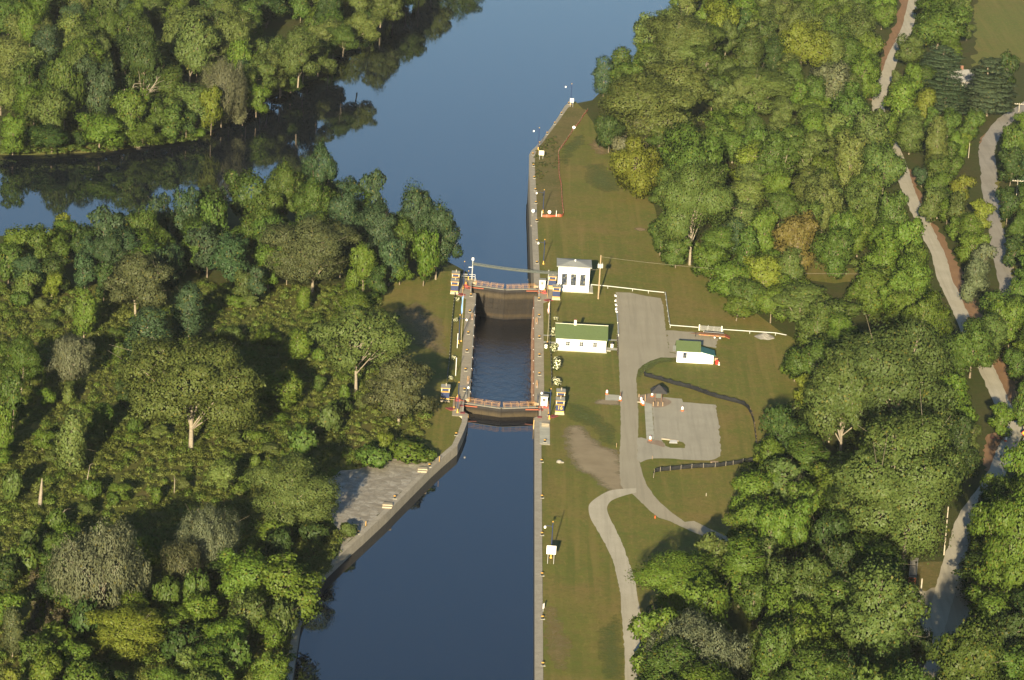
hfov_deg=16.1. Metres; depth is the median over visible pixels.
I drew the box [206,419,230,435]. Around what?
shrub
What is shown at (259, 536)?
young tree
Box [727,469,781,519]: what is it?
broadleaf tree
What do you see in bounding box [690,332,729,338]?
flatbed trailer
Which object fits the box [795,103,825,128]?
slender tree
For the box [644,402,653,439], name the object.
sidewalk
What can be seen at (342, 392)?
shrub
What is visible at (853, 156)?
broadleaf tree
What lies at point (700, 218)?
broadleaf tree
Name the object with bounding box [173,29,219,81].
broadleaf tree
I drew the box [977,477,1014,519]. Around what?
spreading tree
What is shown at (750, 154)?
broadleaf tree
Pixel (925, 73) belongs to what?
slender tree
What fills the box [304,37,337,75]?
broadleaf tree
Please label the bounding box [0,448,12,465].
young tree
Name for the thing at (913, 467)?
broadleaf tree
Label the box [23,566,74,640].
shrub
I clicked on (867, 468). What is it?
young tree
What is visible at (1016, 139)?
broadleaf tree
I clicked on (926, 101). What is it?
slender tree
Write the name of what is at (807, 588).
broadleaf tree
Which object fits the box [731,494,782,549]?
broadleaf tree
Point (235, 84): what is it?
feathery tree
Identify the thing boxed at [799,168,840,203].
spreading tree
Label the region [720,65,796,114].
spreading tree
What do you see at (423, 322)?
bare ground
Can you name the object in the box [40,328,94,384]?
feathery tree
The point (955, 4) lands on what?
slender tree
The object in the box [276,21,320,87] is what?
spreading tree
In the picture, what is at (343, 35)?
spreading tree
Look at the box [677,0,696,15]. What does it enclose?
broadleaf tree
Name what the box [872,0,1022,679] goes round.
trail road
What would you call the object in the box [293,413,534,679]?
canal water
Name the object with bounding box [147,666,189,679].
young tree
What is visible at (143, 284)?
spreading tree
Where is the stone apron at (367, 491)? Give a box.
[326,457,431,547]
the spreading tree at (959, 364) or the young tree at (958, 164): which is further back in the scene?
the young tree at (958, 164)
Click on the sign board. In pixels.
(551, 549)
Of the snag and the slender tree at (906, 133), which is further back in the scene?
the slender tree at (906, 133)
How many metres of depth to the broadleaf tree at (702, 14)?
1190.97 m
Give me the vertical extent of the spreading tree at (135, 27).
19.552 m
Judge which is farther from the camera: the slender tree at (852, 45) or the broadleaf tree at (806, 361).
the slender tree at (852, 45)
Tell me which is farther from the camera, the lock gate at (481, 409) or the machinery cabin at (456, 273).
the machinery cabin at (456, 273)
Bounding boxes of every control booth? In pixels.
[538,278,545,290]
[540,394,548,407]
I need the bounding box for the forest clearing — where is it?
[806,261,858,282]
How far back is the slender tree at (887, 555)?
639.71 m
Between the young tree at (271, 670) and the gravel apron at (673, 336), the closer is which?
the young tree at (271, 670)
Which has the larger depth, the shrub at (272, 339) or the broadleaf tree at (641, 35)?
the broadleaf tree at (641, 35)
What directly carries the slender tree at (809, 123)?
on the ground at (978, 392)
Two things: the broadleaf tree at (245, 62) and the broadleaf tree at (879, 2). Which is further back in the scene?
the broadleaf tree at (879, 2)
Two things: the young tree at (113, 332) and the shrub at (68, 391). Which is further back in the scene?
the young tree at (113, 332)
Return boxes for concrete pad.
[605,394,619,400]
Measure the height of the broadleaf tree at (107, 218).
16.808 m
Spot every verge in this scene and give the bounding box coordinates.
[907,561,942,590]
[909,625,923,670]
[995,179,1016,276]
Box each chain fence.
[447,294,454,378]
[549,310,551,383]
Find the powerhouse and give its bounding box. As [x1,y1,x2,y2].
[556,258,592,293]
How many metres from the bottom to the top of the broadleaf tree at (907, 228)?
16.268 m
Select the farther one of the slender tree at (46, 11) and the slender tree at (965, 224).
the slender tree at (46, 11)
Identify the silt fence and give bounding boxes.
[644,370,757,447]
[653,458,753,477]
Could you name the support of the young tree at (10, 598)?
on the scrub ground at (35, 426)
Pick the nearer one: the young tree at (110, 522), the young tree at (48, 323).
the young tree at (110, 522)
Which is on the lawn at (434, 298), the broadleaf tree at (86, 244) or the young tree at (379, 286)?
the young tree at (379, 286)
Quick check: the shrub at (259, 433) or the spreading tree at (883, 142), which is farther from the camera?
the spreading tree at (883, 142)
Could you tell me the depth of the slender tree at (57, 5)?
1186.36 m
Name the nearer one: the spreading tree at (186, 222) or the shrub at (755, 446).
the shrub at (755, 446)
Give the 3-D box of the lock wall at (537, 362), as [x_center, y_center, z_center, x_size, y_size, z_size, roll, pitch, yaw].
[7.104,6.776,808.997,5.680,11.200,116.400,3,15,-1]
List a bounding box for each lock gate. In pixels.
[464,397,500,416]
[472,280,504,319]
[501,401,538,416]
[503,284,537,319]
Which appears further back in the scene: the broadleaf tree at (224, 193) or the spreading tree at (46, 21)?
the spreading tree at (46, 21)
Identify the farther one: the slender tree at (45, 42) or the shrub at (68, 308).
the slender tree at (45, 42)
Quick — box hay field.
[971,0,1023,66]
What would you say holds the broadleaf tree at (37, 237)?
on the ground at (978, 392)
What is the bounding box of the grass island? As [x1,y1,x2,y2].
[662,440,684,447]
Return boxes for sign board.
[546,546,555,563]
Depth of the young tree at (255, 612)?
610.95 m
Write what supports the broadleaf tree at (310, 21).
on the ground at (978, 392)
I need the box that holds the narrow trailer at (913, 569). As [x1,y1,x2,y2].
[908,553,917,582]
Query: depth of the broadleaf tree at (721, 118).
1014.61 m
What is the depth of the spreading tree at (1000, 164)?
1002.12 m
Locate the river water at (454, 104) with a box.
[0,0,677,288]
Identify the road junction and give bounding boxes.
[913,576,972,634]
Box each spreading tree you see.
[0,328,46,394]
[11,252,46,285]
[32,14,57,42]
[53,42,73,66]
[59,1,84,18]
[66,9,110,38]
[84,600,167,661]
[86,28,116,78]
[90,226,127,278]
[95,1,127,53]
[98,245,174,313]
[114,0,133,21]
[115,21,166,95]
[123,203,172,248]
[124,0,149,24]
[128,16,158,49]
[156,234,176,247]
[169,0,189,6]
[169,6,221,87]
[174,215,205,242]
[207,6,249,68]
[234,0,253,15]
[235,62,259,109]
[244,53,279,98]
[245,448,342,530]
[249,45,288,102]
[255,0,285,24]
[257,208,362,293]
[261,43,300,97]
[261,208,288,223]
[265,155,304,220]
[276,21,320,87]
[279,256,297,284]
[288,173,335,222]
[300,134,339,193]
[308,16,354,58]
[308,210,338,247]
[313,0,340,19]
[314,4,344,59]
[326,20,360,57]
[327,185,365,232]
[343,8,382,47]
[357,198,397,263]
[360,352,439,424]
[367,0,404,27]
[391,177,437,239]
[393,0,413,13]
[413,195,463,279]
[594,67,704,149]
[607,67,626,94]
[624,546,738,623]
[641,8,718,63]
[644,53,719,102]
[644,123,664,147]
[655,3,686,16]
[659,15,729,64]
[663,656,738,679]
[681,624,710,664]
[707,193,747,229]
[716,0,729,9]
[716,53,737,81]
[719,18,739,58]
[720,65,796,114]
[728,72,751,100]
[740,109,766,142]
[745,11,766,31]
[760,189,800,224]
[761,163,795,201]
[767,113,788,133]
[767,638,851,679]
[769,95,800,124]
[772,0,787,22]
[779,55,807,96]
[797,101,830,125]
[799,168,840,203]
[804,310,965,449]
[810,395,850,442]
[811,636,854,677]
[820,1,842,19]
[831,548,932,675]
[848,486,890,537]
[878,138,898,170]
[880,656,934,679]
[924,606,1012,679]
[931,399,960,447]
[936,328,970,375]
[940,43,963,59]
[945,127,969,157]
[956,412,982,450]
[968,471,1023,606]
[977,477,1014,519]
[997,147,1023,179]
[1004,206,1023,239]
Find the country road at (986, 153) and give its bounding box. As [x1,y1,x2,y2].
[978,102,1023,341]
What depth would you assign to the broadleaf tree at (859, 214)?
902.75 m
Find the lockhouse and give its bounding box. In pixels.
[554,319,610,352]
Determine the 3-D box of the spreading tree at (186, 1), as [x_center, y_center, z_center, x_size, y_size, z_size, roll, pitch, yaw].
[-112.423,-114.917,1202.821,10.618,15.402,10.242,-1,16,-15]
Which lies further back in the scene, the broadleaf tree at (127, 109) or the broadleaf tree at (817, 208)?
the broadleaf tree at (127, 109)
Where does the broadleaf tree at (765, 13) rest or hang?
on the ground at (978, 392)
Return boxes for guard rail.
[591,284,663,292]
[723,329,785,334]
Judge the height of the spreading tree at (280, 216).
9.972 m
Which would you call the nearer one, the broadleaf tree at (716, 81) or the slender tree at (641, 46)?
the broadleaf tree at (716, 81)
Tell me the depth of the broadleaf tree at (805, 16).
1174.12 m
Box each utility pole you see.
[597,255,602,298]
[917,578,922,626]
[943,507,948,554]
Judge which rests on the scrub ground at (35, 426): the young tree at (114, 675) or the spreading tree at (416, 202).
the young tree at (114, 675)
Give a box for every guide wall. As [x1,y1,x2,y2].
[286,416,467,679]
[528,103,571,287]
[534,420,549,679]
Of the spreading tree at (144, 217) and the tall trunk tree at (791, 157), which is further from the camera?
the tall trunk tree at (791, 157)
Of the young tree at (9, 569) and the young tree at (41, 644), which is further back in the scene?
the young tree at (9, 569)
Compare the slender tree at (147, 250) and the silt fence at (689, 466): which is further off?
the slender tree at (147, 250)
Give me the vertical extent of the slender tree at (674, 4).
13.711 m
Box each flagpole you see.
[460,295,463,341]
[547,302,549,342]
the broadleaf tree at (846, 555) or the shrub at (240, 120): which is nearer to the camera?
the broadleaf tree at (846, 555)
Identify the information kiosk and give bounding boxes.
[650,384,666,401]
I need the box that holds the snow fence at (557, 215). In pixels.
[542,109,587,216]
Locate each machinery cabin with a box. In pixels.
[440,383,450,401]
[450,277,458,294]
[452,270,459,286]
[548,272,556,288]
[552,283,560,299]
[555,396,564,414]
[556,387,565,406]
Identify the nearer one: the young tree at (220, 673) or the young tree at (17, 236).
the young tree at (220, 673)
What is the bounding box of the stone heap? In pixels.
[754,333,774,339]
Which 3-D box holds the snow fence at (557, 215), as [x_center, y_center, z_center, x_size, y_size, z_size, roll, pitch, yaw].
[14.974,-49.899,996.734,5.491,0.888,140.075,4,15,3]
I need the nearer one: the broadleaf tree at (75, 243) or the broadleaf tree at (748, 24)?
the broadleaf tree at (75, 243)
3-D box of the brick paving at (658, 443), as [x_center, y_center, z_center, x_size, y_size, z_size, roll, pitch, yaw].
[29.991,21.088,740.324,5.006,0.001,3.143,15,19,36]
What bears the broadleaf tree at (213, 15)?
on the ground at (978, 392)
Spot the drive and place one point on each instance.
(642, 338)
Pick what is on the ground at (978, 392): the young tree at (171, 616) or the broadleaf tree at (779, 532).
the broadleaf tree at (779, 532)
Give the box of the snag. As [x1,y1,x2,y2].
[38,478,42,505]
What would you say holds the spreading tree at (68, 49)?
on the ground at (978, 392)
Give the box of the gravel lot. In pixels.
[636,397,720,462]
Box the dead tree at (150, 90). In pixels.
[146,76,163,94]
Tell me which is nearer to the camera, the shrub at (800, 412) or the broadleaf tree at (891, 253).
the shrub at (800, 412)
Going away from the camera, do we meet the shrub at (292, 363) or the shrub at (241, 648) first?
the shrub at (241, 648)
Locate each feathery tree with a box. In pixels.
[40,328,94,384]
[42,515,151,615]
[159,534,209,585]
[173,500,249,574]
[197,53,248,127]
[625,110,663,145]
[632,605,754,679]
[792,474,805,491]
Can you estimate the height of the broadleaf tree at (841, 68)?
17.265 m
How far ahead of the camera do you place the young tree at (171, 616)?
613.23 m
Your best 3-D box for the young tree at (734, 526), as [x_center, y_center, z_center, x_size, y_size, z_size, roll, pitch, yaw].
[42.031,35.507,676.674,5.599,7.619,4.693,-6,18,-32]
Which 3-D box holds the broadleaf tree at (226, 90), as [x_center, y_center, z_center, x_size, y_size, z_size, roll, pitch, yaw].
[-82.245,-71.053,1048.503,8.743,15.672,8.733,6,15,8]
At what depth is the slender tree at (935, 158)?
990.90 m
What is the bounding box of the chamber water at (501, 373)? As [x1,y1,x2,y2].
[471,316,531,406]
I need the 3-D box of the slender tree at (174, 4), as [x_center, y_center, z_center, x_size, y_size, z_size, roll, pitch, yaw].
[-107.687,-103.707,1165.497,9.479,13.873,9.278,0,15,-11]
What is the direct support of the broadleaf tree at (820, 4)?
on the ground at (978, 392)
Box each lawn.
[369,271,465,454]
[537,101,801,679]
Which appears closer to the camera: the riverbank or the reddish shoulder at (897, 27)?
the riverbank
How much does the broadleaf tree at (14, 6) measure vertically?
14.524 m
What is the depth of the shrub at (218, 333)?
794.78 m
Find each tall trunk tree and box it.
[109,330,266,448]
[307,299,414,391]
[654,149,738,264]
[684,42,722,77]
[751,130,793,181]
[755,122,808,180]
[764,278,826,322]
[786,129,829,174]
[799,343,896,462]
[815,296,863,319]
[823,395,973,569]
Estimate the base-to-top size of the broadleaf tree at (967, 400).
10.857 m
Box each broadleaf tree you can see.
[0,0,26,34]
[0,73,16,115]
[0,112,27,154]
[0,240,22,284]
[0,372,24,431]
[0,401,15,454]
[2,13,41,45]
[10,59,40,118]
[14,85,53,125]
[18,0,43,45]
[19,44,48,67]
[19,222,56,265]
[22,85,70,131]
[34,62,54,97]
[45,53,87,128]
[63,42,99,78]
[65,0,91,11]
[66,21,108,54]
[69,221,102,254]
[71,54,115,122]
[73,235,98,277]
[74,110,126,150]
[82,4,106,30]
[86,204,128,239]
[93,260,114,302]
[96,0,129,27]
[107,85,151,141]
[110,32,133,76]
[143,95,173,133]
[147,191,175,232]
[149,0,170,20]
[149,242,179,287]
[159,4,189,39]
[159,103,186,139]
[160,15,191,72]
[160,54,183,82]
[160,94,185,123]
[164,242,186,286]
[169,185,200,244]
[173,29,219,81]
[183,222,223,277]
[188,3,212,21]
[195,186,223,221]
[198,0,238,7]
[198,84,223,135]
[198,192,233,243]
[199,60,223,90]
[201,185,228,216]
[205,230,252,282]
[207,8,229,35]
[215,545,274,604]
[218,74,244,120]
[223,167,268,227]
[224,46,252,67]
[226,36,259,67]
[230,31,261,49]
[233,58,256,100]
[238,202,277,246]
[241,0,262,34]
[244,82,272,117]
[246,187,283,224]
[247,551,325,626]
[250,211,285,258]
[253,33,287,53]
[253,243,286,288]
[256,236,277,261]
[257,0,290,27]
[286,65,303,92]
[287,0,311,22]
[302,16,317,32]
[303,0,342,21]
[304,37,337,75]
[311,0,343,15]
[323,189,343,222]
[337,0,348,16]
[337,230,354,277]
[343,241,378,292]
[355,201,381,240]
[357,167,387,207]
[376,231,407,285]
[389,214,416,264]
[411,223,441,285]
[593,112,626,152]
[607,58,645,93]
[607,134,665,198]
[614,110,629,141]
[627,605,682,673]
[631,7,687,50]
[646,218,676,255]
[653,145,669,174]
[660,201,693,239]
[661,120,727,181]
[664,140,685,155]
[672,95,691,119]
[672,108,688,130]
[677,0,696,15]
[683,574,735,640]
[691,176,721,226]
[694,0,713,18]
[694,531,740,591]
[701,118,733,156]
[702,0,742,38]
[702,73,728,109]
[704,111,733,143]
[705,105,737,130]
[708,144,729,186]
[708,207,737,230]
[712,83,736,112]
[713,72,733,94]
[717,94,748,113]
[724,111,751,135]
[726,275,766,318]
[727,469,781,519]
[728,3,752,31]
[728,141,774,185]
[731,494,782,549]
[733,225,759,271]
[735,162,769,190]
[740,125,773,157]
[741,18,767,30]
[742,249,786,292]
[746,618,795,679]
[749,6,777,35]
[749,205,780,252]
[752,496,794,564]
[753,12,783,19]
[754,0,770,7]
[754,20,778,43]
[754,435,785,487]
[755,402,812,457]
[760,577,793,626]
[761,554,832,621]
[762,453,800,509]
[770,273,810,317]
[770,612,825,673]
[771,208,820,274]
[773,18,788,35]
[774,75,800,108]
[776,17,834,67]
[781,336,836,379]
[782,477,820,530]
[786,597,833,649]
[787,80,809,111]
[788,494,813,559]
[791,12,816,38]
[791,210,820,258]
[794,298,833,347]
[796,196,823,231]
[797,505,852,564]
[801,170,844,232]
[802,4,815,16]
[805,72,827,106]
[806,333,840,358]
[807,56,850,108]
[808,224,856,279]
[808,461,854,509]
[809,13,838,33]
[809,151,840,186]
[812,0,838,15]
[812,12,856,57]
[814,184,844,214]
[817,296,854,332]
[818,111,850,146]
[820,537,856,603]
[820,644,869,679]
[823,531,870,568]
[825,128,872,188]
[828,79,870,131]
[828,207,863,252]
[832,3,854,31]
[839,2,881,43]
[840,179,883,230]
[843,260,892,316]
[845,206,874,256]
[847,46,882,99]
[848,164,885,202]
[851,531,898,565]
[852,107,890,150]
[853,3,869,29]
[854,657,890,679]
[855,436,890,473]
[856,30,885,68]
[857,408,897,450]
[858,639,911,677]
[859,139,906,193]
[859,231,906,289]
[870,0,897,7]
[872,53,881,78]
[873,109,898,145]
[875,250,932,314]
[876,189,909,243]
[881,74,923,121]
[881,289,925,328]
[892,216,926,264]
[894,33,927,69]
[895,288,954,337]
[897,458,925,492]
[901,323,936,368]
[904,240,930,286]
[912,0,976,48]
[916,185,944,224]
[924,371,979,429]
[931,411,984,477]
[939,373,972,407]
[945,188,969,220]
[949,315,997,377]
[958,106,987,141]
[959,255,989,303]
[961,0,973,16]
[965,584,1011,644]
[966,486,1009,549]
[978,287,1023,323]
[979,470,1019,495]
[987,642,1023,679]
[988,294,1023,349]
[991,608,1023,648]
[994,183,1021,224]
[997,50,1019,97]
[997,146,1023,185]
[1000,121,1023,153]
[1000,436,1023,486]
[1008,476,1023,506]
[1010,488,1023,526]
[1010,588,1023,639]
[1011,380,1023,430]
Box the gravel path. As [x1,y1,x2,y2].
[589,488,640,679]
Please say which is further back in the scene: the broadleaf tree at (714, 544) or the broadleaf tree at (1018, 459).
the broadleaf tree at (1018, 459)
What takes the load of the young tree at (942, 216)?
on the ground at (978, 392)
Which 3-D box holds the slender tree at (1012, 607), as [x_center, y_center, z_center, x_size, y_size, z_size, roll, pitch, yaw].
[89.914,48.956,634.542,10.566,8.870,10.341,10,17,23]
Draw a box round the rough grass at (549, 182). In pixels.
[535,104,585,223]
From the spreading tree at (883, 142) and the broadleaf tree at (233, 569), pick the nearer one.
the broadleaf tree at (233, 569)
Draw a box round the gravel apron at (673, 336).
[666,330,717,352]
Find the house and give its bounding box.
[946,65,974,87]
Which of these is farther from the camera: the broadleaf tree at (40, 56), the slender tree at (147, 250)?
the broadleaf tree at (40, 56)
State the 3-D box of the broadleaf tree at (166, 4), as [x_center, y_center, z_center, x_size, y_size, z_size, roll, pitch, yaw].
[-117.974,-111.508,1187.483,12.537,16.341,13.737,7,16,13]
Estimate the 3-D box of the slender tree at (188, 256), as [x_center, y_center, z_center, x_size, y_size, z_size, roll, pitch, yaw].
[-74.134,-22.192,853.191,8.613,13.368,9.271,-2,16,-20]
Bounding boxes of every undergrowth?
[0,20,375,147]
[634,49,954,560]
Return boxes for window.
[561,274,566,285]
[570,274,576,285]
[580,275,585,286]
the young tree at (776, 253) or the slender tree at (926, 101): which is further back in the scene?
the slender tree at (926, 101)
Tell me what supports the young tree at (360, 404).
on the scrub ground at (35, 426)
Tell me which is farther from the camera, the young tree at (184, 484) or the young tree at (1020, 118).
the young tree at (1020, 118)
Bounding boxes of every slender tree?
[0,36,39,80]
[1,606,25,657]
[3,53,38,98]
[26,0,56,24]
[29,22,60,68]
[41,0,69,15]
[46,63,77,118]
[52,409,88,473]
[55,9,90,55]
[67,33,112,91]
[69,286,98,337]
[112,225,140,258]
[113,5,143,54]
[122,305,174,362]
[125,227,156,253]
[129,241,166,285]
[134,0,166,25]
[147,39,177,81]
[153,64,185,110]
[158,5,204,51]
[163,0,186,22]
[168,281,207,340]
[173,81,226,127]
[180,219,210,271]
[203,0,237,24]
[227,8,257,42]
[238,0,263,44]
[284,221,302,234]
[285,328,314,360]
[294,286,312,309]
[298,210,322,234]
[333,288,371,314]
[342,0,369,16]
[343,187,373,234]
[590,55,614,95]
[609,44,632,75]
[631,41,666,74]
[631,635,701,679]
[635,46,664,75]
[658,122,685,159]
[668,0,679,7]
[695,225,737,259]
[713,529,768,606]
[714,38,725,57]
[715,200,756,247]
[720,129,745,162]
[720,216,747,255]
[726,176,765,218]
[729,0,757,12]
[731,28,759,56]
[734,26,765,74]
[745,138,763,174]
[754,536,785,580]
[760,34,787,69]
[762,4,777,17]
[769,0,794,21]
[774,52,802,76]
[774,245,806,283]
[781,430,832,484]
[784,7,803,26]
[786,147,799,178]
[789,0,814,14]
[790,165,820,200]
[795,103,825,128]
[801,111,828,145]
[810,483,854,534]
[810,572,862,650]
[812,167,837,188]
[814,30,847,66]
[822,147,841,172]
[824,311,858,351]
[824,450,863,491]
[830,124,855,142]
[830,557,866,577]
[830,579,869,618]
[836,35,863,67]
[837,0,856,11]
[842,72,862,101]
[853,541,910,595]
[861,219,904,259]
[883,515,927,560]
[893,114,926,153]
[914,85,938,125]
[917,63,936,80]
[923,112,949,162]
[923,152,952,182]
[930,186,949,218]
[937,29,959,45]
[951,551,1009,606]
[952,0,968,16]
[955,212,983,248]
[958,538,993,574]
[961,621,997,645]
[981,310,1008,359]
[999,131,1013,147]
[1002,599,1021,638]
[1013,327,1023,354]
[1015,659,1023,679]
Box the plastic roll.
[703,331,723,333]
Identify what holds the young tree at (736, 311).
on the lawn at (581, 588)
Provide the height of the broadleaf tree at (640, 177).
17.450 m
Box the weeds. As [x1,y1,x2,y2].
[532,136,559,185]
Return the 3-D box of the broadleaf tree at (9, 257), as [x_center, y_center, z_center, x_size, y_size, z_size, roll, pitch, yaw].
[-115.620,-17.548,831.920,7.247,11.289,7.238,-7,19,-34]
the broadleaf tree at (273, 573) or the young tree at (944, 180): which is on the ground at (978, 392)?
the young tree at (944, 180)
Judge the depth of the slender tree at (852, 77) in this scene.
1091.37 m
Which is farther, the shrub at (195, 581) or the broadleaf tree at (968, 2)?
the broadleaf tree at (968, 2)
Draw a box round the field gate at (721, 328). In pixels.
[699,324,722,331]
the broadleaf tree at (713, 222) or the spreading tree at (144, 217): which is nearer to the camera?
the spreading tree at (144, 217)
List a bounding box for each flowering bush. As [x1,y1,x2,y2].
[550,327,554,336]
[550,343,557,352]
[552,357,561,369]
[552,377,561,385]
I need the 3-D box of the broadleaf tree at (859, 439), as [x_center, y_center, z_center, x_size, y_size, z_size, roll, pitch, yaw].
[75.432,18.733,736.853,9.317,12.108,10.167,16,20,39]
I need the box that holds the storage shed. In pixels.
[675,340,714,363]
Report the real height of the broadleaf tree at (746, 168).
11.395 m
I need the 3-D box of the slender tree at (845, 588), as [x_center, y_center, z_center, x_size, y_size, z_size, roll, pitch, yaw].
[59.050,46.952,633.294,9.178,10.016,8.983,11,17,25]
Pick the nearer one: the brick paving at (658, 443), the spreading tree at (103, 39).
the brick paving at (658, 443)
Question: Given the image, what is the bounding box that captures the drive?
[616,292,748,552]
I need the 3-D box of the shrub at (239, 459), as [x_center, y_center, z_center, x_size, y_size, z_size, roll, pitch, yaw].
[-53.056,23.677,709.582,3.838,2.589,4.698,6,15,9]
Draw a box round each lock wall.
[452,278,476,425]
[531,282,552,429]
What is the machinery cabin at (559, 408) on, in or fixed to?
on the lawn at (581, 588)
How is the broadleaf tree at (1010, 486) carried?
on the ground at (978, 392)
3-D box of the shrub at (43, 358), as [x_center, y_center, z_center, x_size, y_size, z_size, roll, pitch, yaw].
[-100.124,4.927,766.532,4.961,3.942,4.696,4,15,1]
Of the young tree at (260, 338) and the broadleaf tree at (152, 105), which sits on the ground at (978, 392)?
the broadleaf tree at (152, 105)
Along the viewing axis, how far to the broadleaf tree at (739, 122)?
1021.64 m
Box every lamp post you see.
[456,382,469,412]
[458,318,467,343]
[541,388,551,418]
[544,521,553,557]
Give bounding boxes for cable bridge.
[473,262,557,274]
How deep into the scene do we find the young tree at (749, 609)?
634.95 m
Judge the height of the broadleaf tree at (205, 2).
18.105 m
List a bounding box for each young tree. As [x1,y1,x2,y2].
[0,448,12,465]
[0,555,23,590]
[0,591,28,628]
[1,223,35,258]
[4,668,18,679]
[12,268,41,301]
[17,633,57,671]
[26,123,70,153]
[26,649,62,679]
[27,569,62,604]
[29,428,56,449]
[36,387,56,407]
[36,560,65,582]
[38,318,59,329]
[39,251,70,292]
[39,549,66,566]
[41,270,63,296]
[42,226,74,259]
[42,527,74,555]
[43,448,62,464]
[52,218,81,254]
[54,212,70,235]
[54,520,80,541]
[55,638,94,668]
[63,657,109,679]
[64,380,79,392]
[65,657,100,679]
[72,250,97,289]
[77,501,98,516]
[87,402,114,433]
[93,519,123,555]
[93,669,129,679]
[101,586,151,631]
[105,482,132,500]
[106,327,124,341]
[113,378,131,407]
[116,535,160,577]
[121,122,165,144]
[124,583,155,606]
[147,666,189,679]
[150,424,169,438]
[154,603,190,633]
[165,548,201,573]
[173,646,199,679]
[175,477,190,491]
[177,107,197,136]
[180,589,220,623]
[186,634,231,668]
[189,654,237,679]
[189,667,216,679]
[200,613,248,654]
[201,459,236,492]
[203,557,239,586]
[222,323,244,343]
[225,295,245,308]
[226,590,268,643]
[227,431,242,444]
[229,226,250,255]
[230,268,255,297]
[242,295,259,308]
[245,265,266,301]
[249,232,288,259]
[249,328,271,344]
[250,651,291,679]
[254,519,291,542]
[256,366,304,411]
[256,615,289,651]
[259,442,279,453]
[271,79,293,95]
[310,374,326,391]
[327,175,359,197]
[354,394,367,409]
[363,291,378,304]
[364,264,387,295]
[375,202,395,235]
[377,430,393,455]
[386,258,415,284]
[659,237,692,267]
[690,241,730,279]
[698,651,734,677]
[705,259,753,297]
[713,56,739,78]
[721,295,754,320]
[721,509,741,540]
[732,99,754,120]
[734,572,769,624]
[738,31,769,48]
[742,7,758,20]
[743,620,772,666]
[752,281,789,322]
[755,247,783,274]
[770,517,795,556]
[776,197,802,228]
[778,346,809,381]
[786,557,820,604]
[792,373,810,406]
[795,95,832,118]
[822,135,836,154]
[853,0,875,10]
[853,458,895,485]
[869,0,896,29]
[887,68,901,90]
[899,105,920,134]
[904,60,925,85]
[909,622,932,669]
[912,4,923,17]
[913,166,928,186]
[918,80,931,91]
[919,124,938,147]
[922,106,938,126]
[924,169,954,193]
[926,156,953,185]
[936,196,950,223]
[939,108,962,139]
[942,105,956,128]
[943,216,969,242]
[946,140,960,158]
[948,153,964,177]
[949,173,977,202]
[953,229,991,263]
[961,132,972,149]
[961,613,1012,643]
[965,22,975,40]
[970,198,996,230]
[970,241,998,275]
[978,327,1000,364]
[987,401,1017,438]
[1001,233,1023,268]
[1002,345,1023,382]
[1004,638,1023,679]
[1005,275,1023,296]
[1008,294,1023,302]
[1012,112,1023,130]
[1012,195,1023,218]
[1012,339,1023,357]
[1015,256,1023,284]
[1016,162,1023,183]
[1016,183,1023,196]
[1019,238,1023,255]
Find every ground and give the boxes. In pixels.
[0,0,1023,679]
[0,284,415,679]
[400,306,441,348]
[548,610,562,653]
[563,425,622,489]
[592,142,605,153]
[595,399,618,404]
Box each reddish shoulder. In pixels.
[866,0,907,99]
[909,169,1022,411]
[980,432,1001,471]
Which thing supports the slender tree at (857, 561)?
on the ground at (978, 392)
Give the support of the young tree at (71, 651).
on the scrub ground at (35, 426)
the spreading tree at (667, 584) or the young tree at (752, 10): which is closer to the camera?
the spreading tree at (667, 584)
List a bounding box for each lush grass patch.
[564,136,582,162]
[572,405,609,438]
[588,166,616,188]
[602,622,621,677]
[638,357,672,374]
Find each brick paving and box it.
[638,393,670,406]
[647,440,664,446]
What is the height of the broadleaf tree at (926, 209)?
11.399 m
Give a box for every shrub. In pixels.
[0,465,24,500]
[3,538,43,576]
[9,290,30,307]
[19,528,40,557]
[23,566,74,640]
[26,132,36,144]
[31,619,79,653]
[33,298,47,308]
[34,355,49,368]
[43,506,70,532]
[50,308,61,317]
[50,571,88,614]
[61,384,76,404]
[62,131,71,143]
[64,300,78,318]
[67,593,102,640]
[70,132,87,146]
[72,338,93,356]
[79,477,103,499]
[94,424,108,440]
[105,491,120,505]
[111,342,127,359]
[112,361,131,375]
[117,326,129,337]
[125,416,143,434]
[149,573,181,614]
[150,486,162,504]
[157,624,202,664]
[158,297,172,310]
[179,568,213,606]
[184,620,221,643]
[191,127,205,137]
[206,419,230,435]
[212,326,228,341]
[217,628,251,678]
[221,293,231,305]
[226,598,271,628]
[232,103,247,125]
[233,453,250,465]
[248,454,261,468]
[249,430,265,440]
[261,524,292,560]
[263,595,299,643]
[265,331,281,345]
[270,412,291,424]
[287,359,299,369]
[287,421,318,457]
[296,519,329,543]
[308,425,324,436]
[311,347,325,361]
[313,403,343,432]
[328,400,339,415]
[334,397,353,414]
[338,384,350,400]
[339,522,357,536]
[354,441,392,468]
[379,438,431,464]
[420,446,437,461]
[611,134,626,151]
[641,186,652,194]
[648,194,660,203]
[692,240,699,248]
[751,441,762,453]
[752,451,769,464]
[798,407,813,419]
[807,524,813,536]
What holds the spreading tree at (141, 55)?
on the ground at (978, 392)
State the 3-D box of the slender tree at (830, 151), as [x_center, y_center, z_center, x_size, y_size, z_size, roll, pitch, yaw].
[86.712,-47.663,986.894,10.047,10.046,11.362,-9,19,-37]
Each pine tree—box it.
[919,45,964,82]
[921,67,970,114]
[963,56,1019,115]
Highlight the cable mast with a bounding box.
[469,257,473,279]
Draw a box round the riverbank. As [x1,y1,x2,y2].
[0,133,198,153]

